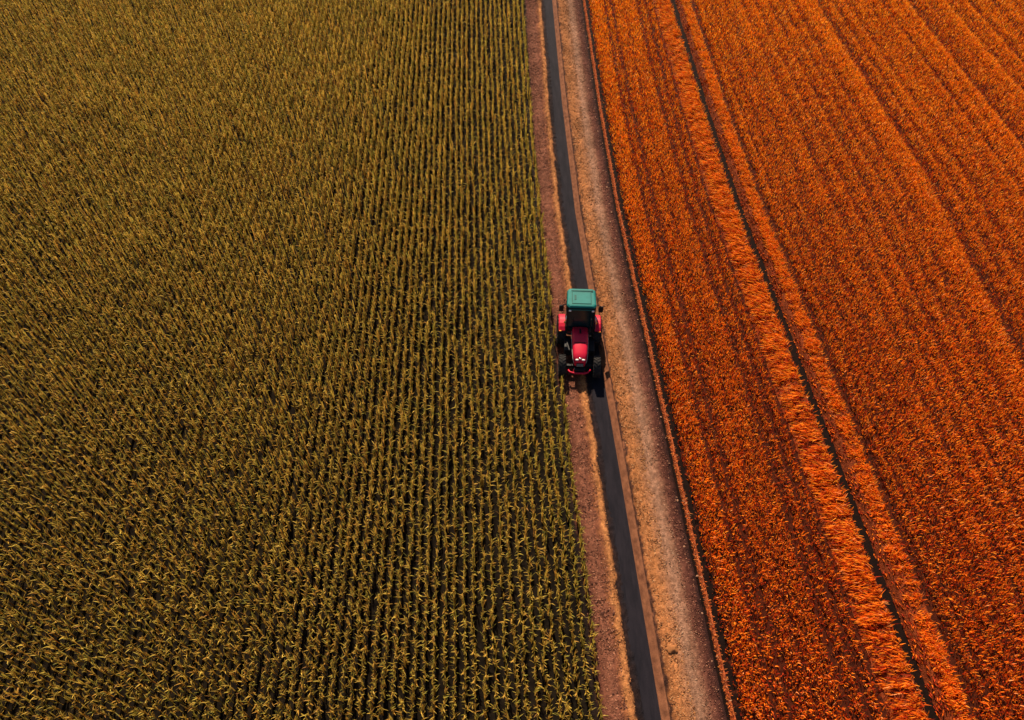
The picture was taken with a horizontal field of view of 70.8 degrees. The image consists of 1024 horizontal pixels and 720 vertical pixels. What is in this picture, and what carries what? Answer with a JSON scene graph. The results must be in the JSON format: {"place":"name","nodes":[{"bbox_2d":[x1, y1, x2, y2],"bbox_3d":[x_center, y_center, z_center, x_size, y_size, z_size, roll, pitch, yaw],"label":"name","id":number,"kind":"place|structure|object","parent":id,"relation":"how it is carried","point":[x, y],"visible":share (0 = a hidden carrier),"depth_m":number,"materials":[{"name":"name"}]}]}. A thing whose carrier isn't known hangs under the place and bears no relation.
{"place":"outdoors","nodes":[
{"label":"outdoors","id":0,"kind":"place"},
{"bbox_2d":[0,0,730,719],"bbox_3d":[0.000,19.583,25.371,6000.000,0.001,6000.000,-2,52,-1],"label":"ground","id":1,"kind":"structure","parent":0,"point":[440,684],"depth_m":37.09,"materials":[{"name":"green plant"}]},
{"bbox_2d":[0,0,606,719],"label":"green crop","id":2,"kind":"object","parent":1,"relation":"on","point":[240,76],"visible":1,"depth_m":43.11,"materials":[{"name":"green plant"}]},
{"bbox_2d":[581,0,729,719],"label":"field trench","id":3,"kind":"object","parent":1,"relation":"on","point":[694,563],"visible":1,"depth_m":37.63,"materials":[{"name":"soil"}]},
{"bbox_2d":[583,0,735,719],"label":"plant row","id":4,"kind":"object","parent":1,"relation":"on","point":[724,679],"visible":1,"depth_m":37.52,"materials":[{"name":"orange plant"}]},
{"bbox_2d":[585,0,745,719],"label":"field ditch","id":5,"kind":"object","parent":1,"relation":"on","point":[721,636],"visible":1,"depth_m":37.95,"materials":[{"name":"soil"}]},
{"bbox_2d":[521,0,644,719],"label":"dirt verge","id":6,"kind":"structure","parent":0,"point":[601,529],"depth_m":36.39,"materials":[{"name":"brown soil"}]},
{"bbox_2d":[556,289,603,377],"bbox_3d":[3.739,-1.528,39.593,2.470,3.128,4.472,2,52,1],"label":"tractor","id":7,"kind":"object","parent":6,"relation":"on","point":[580,322],"visible":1,"depth_m":39.24,"materials":[{"name":"red paint"}]},
{"bbox_2d":[543,0,660,719],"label":"dark lane","id":8,"kind":"structure","parent":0,"point":[638,640],"depth_m":36.28,"materials":[{"name":"black asphalt"}]},
{"bbox_2d":[552,0,661,719],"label":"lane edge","id":9,"kind":"object","parent":8,"relation":"on","point":[610,414],"visible":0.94,"depth_m":36.67,"materials":[{"name":"brown soil"}]},
{"bbox_2d":[553,0,669,719],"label":"smooth bank","id":10,"kind":"structure","parent":0,"point":[647,612],"depth_m":36.74,"materials":[{"name":"brown soil"}]},
{"bbox_2d":[526,0,726,719],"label":"dirt road","id":11,"kind":"structure","parent":0,"point":[670,579],"depth_m":37.28,"materials":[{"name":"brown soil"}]},
{"bbox_2d":[665,644,677,653],"bbox_3d":[6.805,12.347,30.742,0.554,0.320,0.434,-2,52,-1],"label":"earth heap","id":12,"kind":"object","parent":11,"relation":"on","point":[670,649],"visible":1,"depth_m":30.63,"materials":[{"name":"brown soil"}]},
{"bbox_2d":[588,0,1023,719],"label":"orange field ground","id":13,"kind":"structure","parent":0,"point":[928,598],"depth_m":40.37,"materials":[{"name":"orange plant"}]},
{"bbox_2d":[653,0,933,719],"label":"windrow","id":14,"kind":"object","parent":13,"relation":"on","point":[892,670],"visible":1,"depth_m":37.23,"materials":[{"name":"plant"}]},
{"bbox_2d":[670,0,938,719],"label":"black furrow","id":15,"kind":"structure","parent":13,"relation":"on","point":[918,680],"depth_m":37.77,"materials":[{"name":"soil"}]},
{"bbox_2d":[588,0,1023,719],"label":"orange crop","id":16,"kind":"object","parent":13,"relation":"on","point":[970,40],"visible":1,"depth_m":46.36,"materials":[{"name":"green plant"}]},
{"bbox_2d":[675,0,976,719],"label":"windrow","id":17,"kind":"object","parent":13,"relation":"on","point":[948,699],"visible":1,"depth_m":37.22,"materials":[{"name":"plant"}]}
]}

